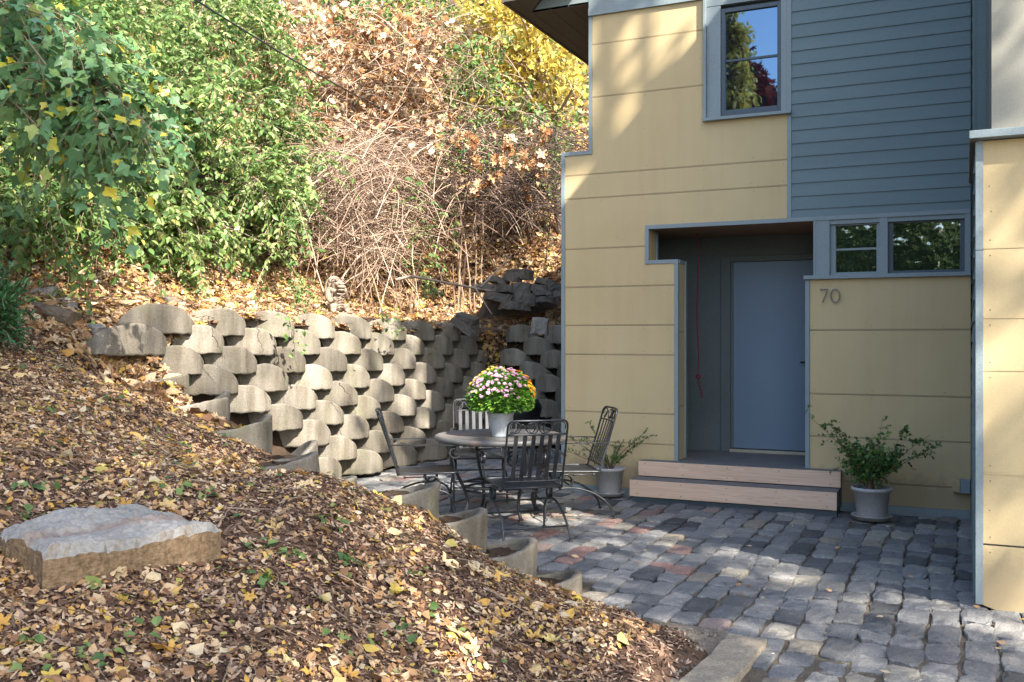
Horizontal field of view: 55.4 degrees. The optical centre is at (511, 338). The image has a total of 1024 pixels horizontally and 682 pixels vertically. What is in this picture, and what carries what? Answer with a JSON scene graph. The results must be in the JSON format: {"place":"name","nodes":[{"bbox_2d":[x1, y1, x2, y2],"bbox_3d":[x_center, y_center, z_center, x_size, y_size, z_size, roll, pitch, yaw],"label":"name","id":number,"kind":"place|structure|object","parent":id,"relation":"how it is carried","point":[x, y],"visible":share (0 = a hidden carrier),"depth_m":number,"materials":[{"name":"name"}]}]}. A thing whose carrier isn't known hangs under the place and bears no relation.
{"place":"outdoors","nodes":[
{"label":"outdoors","id":0,"kind":"place"},
{"bbox_2d":[36,0,588,335],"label":"hillside","id":1,"kind":"structure","parent":0,"point":[294,2],"depth_m":22.27,"materials":[{"name":"brown plant"}]},
{"bbox_2d":[0,0,167,323],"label":"honeysuckle bush","id":2,"kind":"object","parent":1,"relation":"on","point":[39,214],"visible":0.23,"depth_m":10.17,"materials":[{"name":"green plant"}]},
{"bbox_2d":[31,0,279,94],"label":"honeysuckle bush","id":3,"kind":"object","parent":1,"relation":"on","point":[195,7],"visible":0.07,"depth_m":18.59,"materials":[{"name":"green plant"}]},
{"bbox_2d":[162,296,181,303],"bbox_3d":[-3.665,-0.379,10.507,0.323,0.127,0.174,10,17,33],"label":"stone","id":4,"kind":"object","parent":1,"relation":"on","point":[169,298],"visible":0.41,"depth_m":10.49,"materials":[{"name":"beige stone"}]},
{"bbox_2d":[76,0,283,302],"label":"honeysuckle bush","id":5,"kind":"object","parent":1,"relation":"on","point":[201,98],"visible":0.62,"depth_m":12.51,"materials":[{"name":"green plant"}]},
{"bbox_2d":[75,137,308,285],"bbox_3d":[-5.594,-2.121,13.545,5.434,2.903,4.744,0,0,-9],"label":"bramble thicket","id":6,"kind":"object","parent":1,"relation":"on","point":[224,181],"visible":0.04,"depth_m":12.71,"materials":[{"name":"brown plant"}]},
{"bbox_2d":[91,0,332,98],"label":"tree","id":7,"kind":"object","parent":1,"relation":"on","point":[207,21],"visible":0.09,"depth_m":24.45,"materials":[{"name":"green plant"}]},
{"bbox_2d":[177,0,360,307],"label":"honeysuckle bush","id":8,"kind":"object","parent":1,"relation":"on","point":[282,174],"visible":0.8,"depth_m":13.95,"materials":[{"name":"green plant"}]},
{"bbox_2d":[280,275,319,312],"bbox_3d":[-2.732,-0.550,12.659,0.523,0.524,1.560,0,0,-2],"label":"green sapling","id":9,"kind":"object","parent":1,"relation":"on","point":[297,294],"visible":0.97,"depth_m":12.23,"materials":[{"name":"green plant"}]},
{"bbox_2d":[324,276,353,315],"bbox_3d":[-2.342,-0.551,12.991,0.404,0.571,0.378,0,0,-42],"label":"garden statue","id":10,"kind":"object","parent":1,"relation":"on","point":[336,295],"visible":1,"depth_m":12.92,"materials":[{"name":"stone"}]},
{"bbox_2d":[229,85,462,319],"bbox_3d":[-2.920,-2.061,15.078,3.540,3.727,4.442,0,0,25],"label":"bramble thicket","id":11,"kind":"object","parent":1,"relation":"on","point":[336,224],"visible":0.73,"depth_m":14.36,"materials":[{"name":"brown plant"}]},
{"bbox_2d":[235,0,539,236],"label":"bramble thicket","id":12,"kind":"object","parent":1,"relation":"on","point":[383,82],"visible":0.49,"depth_m":16.24,"materials":[{"name":"brown plant"}]},
{"bbox_2d":[222,0,495,210],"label":"dead vine","id":13,"kind":"object","parent":12,"relation":"hanging from","point":[418,45],"visible":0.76,"depth_m":16.36,"materials":[{"name":"brown plant"}]},
{"bbox_2d":[298,0,483,117],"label":"tree","id":14,"kind":"object","parent":1,"relation":"on","point":[350,6],"visible":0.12,"depth_m":24.58,"materials":[{"name":"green plant"}]},
{"bbox_2d":[258,65,545,321],"bbox_3d":[-1.903,-2.211,16.169,5.367,4.157,4.442,0,0,-42],"label":"bramble thicket","id":15,"kind":"object","parent":1,"relation":"on","point":[403,163],"visible":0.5,"depth_m":15.39,"materials":[{"name":"brown plant"}]},
{"bbox_2d":[389,177,459,316],"bbox_3d":[-1.369,-1.265,15.044,1.070,2.173,1.911,0,0,-8],"label":"green sapling","id":16,"kind":"object","parent":1,"relation":"on","point":[427,238],"visible":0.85,"depth_m":14.92,"materials":[{"name":"green plant"}]},
{"bbox_2d":[420,280,443,307],"bbox_3d":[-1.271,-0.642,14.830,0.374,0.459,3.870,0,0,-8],"label":"green sapling","id":17,"kind":"object","parent":1,"relation":"on","point":[431,290],"visible":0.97,"depth_m":13.91,"materials":[{"name":"green plant"}]},
{"bbox_2d":[395,254,511,313],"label":"fallen branch","id":18,"kind":"object","parent":1,"relation":"on","point":[429,279],"visible":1,"depth_m":13.89,"materials":[{"name":"brown wood"}]},
{"bbox_2d":[425,106,505,313],"bbox_3d":[-0.796,-1.952,15.714,1.218,3.374,2.022,0,0,25],"label":"green sapling","id":19,"kind":"object","parent":1,"relation":"on","point":[460,289],"visible":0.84,"depth_m":16.00,"materials":[{"name":"green plant"}]},
{"bbox_2d":[384,0,562,144],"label":"golden tree","id":20,"kind":"object","parent":1,"relation":"on","point":[502,17],"visible":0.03,"depth_m":23.13,"materials":[{"name":"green plant"}]},
{"bbox_2d":[374,93,588,276],"bbox_3d":[-0.109,-2.796,17.299,4.860,3.623,5.004,0,0,-12],"label":"bramble thicket","id":21,"kind":"object","parent":1,"relation":"on","point":[526,206],"visible":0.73,"depth_m":16.64,"materials":[{"name":"brown plant"}]},
{"bbox_2d":[404,119,560,201],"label":"dead vine","id":22,"kind":"object","parent":21,"relation":"on","point":[473,145],"visible":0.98,"depth_m":15.38,"materials":[{"name":"brown plant"}]},
{"bbox_2d":[426,0,588,234],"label":"golden tree","id":23,"kind":"object","parent":1,"relation":"on","point":[538,51],"visible":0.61,"depth_m":18.05,"materials":[{"name":"yellow plant"}]},
{"bbox_2d":[304,0,540,113],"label":"climbing vine","id":24,"kind":"object","parent":23,"relation":"hanging from","point":[474,65],"visible":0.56,"depth_m":17.04,"materials":[{"name":"green plant"}]},
{"bbox_2d":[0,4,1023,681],"bbox_3d":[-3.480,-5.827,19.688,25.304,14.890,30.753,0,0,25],"label":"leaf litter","id":25,"kind":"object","parent":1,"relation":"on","point":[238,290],"visible":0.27,"depth_m":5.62,"materials":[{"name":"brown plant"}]},
{"bbox_2d":[439,89,588,186],"bbox_3d":[-0.241,-3.797,18.491,3.999,2.348,4.229,0,0,25],"label":"climbing vine","id":26,"kind":"object","parent":1,"relation":"on","point":[545,118],"visible":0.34,"depth_m":17.75,"materials":[{"name":"green plant"}]},
{"bbox_2d":[471,269,560,318],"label":"dry stone wall","id":27,"kind":"structure","parent":1,"relation":"on","point":[504,297],"depth_m":15.37,"materials":[{"name":"grey stone"}]},
{"bbox_2d":[447,43,588,127],"bbox_3d":[1.035,-6.463,26.364,6.080,6.311,5.379,0,0,-38],"label":"tree","id":28,"kind":"object","parent":1,"relation":"on","point":[583,72],"visible":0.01,"depth_m":25.53,"materials":[{"name":"green plant"}]},
{"bbox_2d":[475,80,587,246],"bbox_3d":[0.328,-3.063,18.237,2.190,3.049,3.261,0,0,-13],"label":"honeysuckle bush","id":29,"kind":"object","parent":1,"relation":"on","point":[517,219],"visible":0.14,"depth_m":18.08,"materials":[{"name":"brown plant"}]},
{"bbox_2d":[530,317,548,334],"bbox_3d":[0.392,-0.169,13.604,0.270,0.249,0.219,6,1,8],"label":"stone","id":30,"kind":"object","parent":1,"relation":"on","point":[539,325],"visible":1,"depth_m":13.51,"materials":[{"name":"grey stone"}]},
{"bbox_2d":[195,0,462,145],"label":"utility cable","id":31,"kind":"object","parent":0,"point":[223,17],"visible":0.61,"depth_m":13.08,"materials":[{"name":"black metal"}]},
{"bbox_2d":[0,270,707,681],"bbox_3d":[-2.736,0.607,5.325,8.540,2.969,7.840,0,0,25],"label":"mulch slope","id":32,"kind":"structure","parent":0,"point":[684,654],"depth_m":4.47,"materials":[{"name":"brown wood"}]},
{"bbox_2d":[0,250,42,350],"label":"evergreen shrub","id":33,"kind":"object","parent":32,"relation":"on","point":[10,313],"visible":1,"depth_m":7.61,"materials":[{"name":"green plant"}]},
{"bbox_2d":[34,285,57,297],"bbox_3d":[-4.716,-0.460,9.865,0.259,0.136,0.176,-6,4,13],"label":"stone","id":34,"kind":"object","parent":32,"relation":"on","point":[49,290],"visible":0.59,"depth_m":9.80,"materials":[{"name":"grey stone"}]},
{"bbox_2d":[27,302,81,327],"bbox_3d":[-4.351,-0.228,9.239,0.542,0.184,0.219,15,4,16],"label":"rock","id":35,"kind":"object","parent":32,"relation":"on","point":[66,316],"visible":0.72,"depth_m":9.14,"materials":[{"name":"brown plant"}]},
{"bbox_2d":[58,297,78,308],"bbox_3d":[-4.410,-0.325,9.668,0.145,0.101,0.352,-15,24,-41],"label":"stone","id":36,"kind":"object","parent":32,"relation":"on","point":[72,304],"visible":0.5,"depth_m":9.60,"materials":[{"name":"grey stone"}]},
{"bbox_2d":[87,323,105,333],"bbox_3d":[-3.950,-0.077,9.250,0.164,0.129,0.272,-4,17,-44],"label":"stone","id":37,"kind":"object","parent":32,"relation":"on","point":[96,328],"visible":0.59,"depth_m":9.18,"materials":[{"name":"grey stone"}]},
{"bbox_2d":[0,504,220,593],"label":"boulder","id":38,"kind":"object","parent":32,"relation":"on","point":[59,547],"visible":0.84,"depth_m":3.95,"materials":[{"name":"grey stone"}]},
{"bbox_2d":[1,347,528,679],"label":"weeds","id":39,"kind":"object","parent":32,"relation":"on","point":[39,638],"visible":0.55,"depth_m":4.43,"materials":[{"name":"green plant"}]},
{"bbox_2d":[0,280,659,681],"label":"twig litter","id":40,"kind":"object","parent":32,"relation":"on","point":[496,328],"visible":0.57,"depth_m":5.36,"materials":[{"name":"brown wood"}]},
{"bbox_2d":[137,374,582,593],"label":"stepped planters","id":41,"kind":"object","parent":32,"relation":"on","point":[471,526],"visible":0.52,"depth_m":6.47,"materials":[{"name":"concrete"}]},
{"bbox_2d":[357,447,1023,681],"bbox_3d":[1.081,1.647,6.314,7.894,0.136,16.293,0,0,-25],"label":"cobblestone paving","id":42,"kind":"structure","parent":0,"point":[607,549],"depth_m":6.63,"materials":[{"name":"grey stone"}]},
{"bbox_2d":[86,303,493,477],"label":"retaining wall","id":43,"kind":"structure","parent":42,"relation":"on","point":[392,379],"depth_m":11.18,"materials":[{"name":"concrete"}]},
{"bbox_2d":[209,306,415,414],"bbox_3d":[-2.004,0.261,10.956,0.466,1.200,3.862,0,0,25],"label":"creeper","id":44,"kind":"object","parent":43,"relation":"attached to","point":[287,318],"visible":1,"depth_m":10.37,"materials":[{"name":"green plant"}]},
{"bbox_2d":[449,317,474,337],"bbox_3d":[-0.708,-0.161,13.987,0.454,0.108,0.142,38,21,20],"label":"stone","id":45,"kind":"object","parent":43,"relation":"on","point":[466,329],"visible":1,"depth_m":13.94,"materials":[{"name":"grey stone"}]},
{"bbox_2d":[455,312,479,329],"bbox_3d":[-0.654,-0.256,14.400,0.405,0.179,0.249,20,16,29],"label":"stone","id":46,"kind":"object","parent":43,"relation":"on","point":[471,321],"visible":0.78,"depth_m":14.30,"materials":[{"name":"grey stone"}]},
{"bbox_2d":[375,408,460,512],"bbox_3d":[-0.846,1.114,8.703,0.747,0.968,0.591,0,0,-7],"label":"patio chair","id":47,"kind":"object","parent":42,"relation":"on","point":[405,471],"visible":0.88,"depth_m":8.65,"materials":[{"name":"metal"}]},
{"bbox_2d":[449,399,508,502],"bbox_3d":[-0.336,1.114,9.829,0.591,0.968,0.747,0,0,-5],"label":"patio chair","id":48,"kind":"object","parent":42,"relation":"on","point":[467,456],"visible":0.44,"depth_m":10.01,"materials":[{"name":"metal"}]},
{"bbox_2d":[434,429,565,520],"bbox_3d":[-0.104,1.240,8.887,1.206,0.724,1.206,0,0,25],"label":"patio table","id":49,"kind":"object","parent":42,"relation":"on","point":[476,438],"visible":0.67,"depth_m":8.69,"materials":[{"name":"metal"}]},
{"bbox_2d":[464,366,536,436],"bbox_3d":[-0.104,0.571,8.884,0.678,0.643,0.684,0,0,25],"label":"potted chrysanthemum","id":50,"kind":"object","parent":49,"relation":"on","point":[500,407],"visible":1,"depth_m":8.73,"materials":[{"name":"plant"}]},
{"bbox_2d":[476,324,560,448],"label":"retaining wall","id":51,"kind":"structure","parent":42,"relation":"on","point":[536,358],"depth_m":14.55,"materials":[{"name":"concrete"}]},
{"bbox_2d":[507,397,542,466],"bbox_3d":[0.118,1.133,12.358,0.549,0.932,0.524,0,0,25],"label":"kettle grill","id":52,"kind":"object","parent":42,"relation":"on","point":[534,413],"visible":0.32,"depth_m":12.19,"materials":[{"name":"black metal"}]},
{"bbox_2d":[479,419,572,541],"bbox_3d":[0.113,1.114,7.884,0.591,0.968,0.747,0,0,-16],"label":"patio chair","id":53,"kind":"object","parent":42,"relation":"on","point":[521,481],"visible":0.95,"depth_m":7.68,"materials":[{"name":"metal"}]},
{"bbox_2d":[530,406,617,520],"bbox_3d":[0.572,1.114,8.860,0.747,0.968,0.591,0,0,-8],"label":"patio chair","id":54,"kind":"object","parent":42,"relation":"on","point":[574,469],"visible":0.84,"depth_m":8.86,"materials":[{"name":"metal"}]},
{"bbox_2d":[561,420,657,496],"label":"potted shrub","id":55,"kind":"object","parent":42,"relation":"on","point":[609,478],"visible":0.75,"depth_m":9.89,"materials":[{"name":"green plant"}]},
{"bbox_2d":[651,623,728,681],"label":"gravel strip","id":56,"kind":"object","parent":42,"relation":"on","point":[710,644],"visible":0.19,"depth_m":5.26,"materials":[{"name":"gravel"}]},
{"bbox_2d":[644,621,719,681],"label":"pebbles","id":57,"kind":"object","parent":56,"relation":"on","point":[705,632],"visible":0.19,"depth_m":5.20,"materials":[{"name":"beige stone"}]},
{"bbox_2d":[679,634,766,681],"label":"kerb stone","id":58,"kind":"object","parent":42,"relation":"on","point":[731,657],"visible":0.82,"depth_m":4.79,"materials":[{"name":"grey stone"}]},
{"bbox_2d":[630,459,841,517],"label":"porch steps","id":59,"kind":"structure","parent":42,"relation":"on","point":[812,491],"depth_m":9.29,"materials":[{"name":"brown wood"}]},
{"bbox_2d":[501,0,971,519],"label":"house","id":60,"kind":"structure","parent":42,"relation":"on","point":[800,168],"depth_m":9.64,"materials":[{"name":"paint"}]},
{"bbox_2d":[695,234,702,397],"bbox_3d":[1.997,-0.240,10.400,0.081,1.752,0.058,0,0,25],"label":"rope","id":61,"kind":"object","parent":60,"relation":"hanging from","point":[698,376],"visible":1,"depth_m":10.40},
{"bbox_2d":[702,0,791,121],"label":"window","id":62,"kind":"structure","parent":60,"relation":"in","point":[745,47],"depth_m":9.61,"materials":[{"name":"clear glass"}]},
{"bbox_2d":[733,260,812,450],"bbox_3d":[2.833,0.186,10.473,0.917,2.028,0.087,0,0,25],"label":"door","id":63,"kind":"structure","parent":60,"relation":"in","point":[769,296],"depth_m":10.51,"materials":[{"name":"blue metal"}]},
{"bbox_2d":[830,223,878,274],"bbox_3d":[3.235,-0.836,9.203,0.442,0.478,0.064,0,0,25],"label":"window","id":64,"kind":"structure","parent":60,"relation":"in","point":[854,248],"depth_m":9.20,"materials":[{"name":"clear glass"}]},
{"bbox_2d":[888,219,964,272],"bbox_3d":[3.794,-0.836,8.942,0.645,0.478,0.064,0,0,25],"label":"window","id":65,"kind":"structure","parent":60,"relation":"in","point":[928,245],"depth_m":8.94,"materials":[{"name":"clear glass"}]},
{"bbox_2d":[805,405,941,521],"bbox_3d":[3.183,1.095,8.621,0.732,1.011,0.965,0,0,-40],"label":"potted shrub","id":66,"kind":"object","parent":42,"relation":"on","point":[871,495],"visible":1,"depth_m":8.56,"materials":[{"name":"green plant"}]},
{"bbox_2d":[969,0,1023,613],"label":"house wing","id":67,"kind":"structure","parent":42,"relation":"on","point":[996,156],"depth_m":5.76,"materials":[{"name":"beige paint"}]},
{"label":"hillside","id":68,"kind":"structure","parent":0,"visible":0},
{"bbox_2d":[0,0,207,258],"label":"mulberry tree","id":69,"kind":"object","parent":68,"relation":"on","point":[75,95],"visible":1,"depth_m":7.26,"materials":[{"name":"green plant"}]}
]}

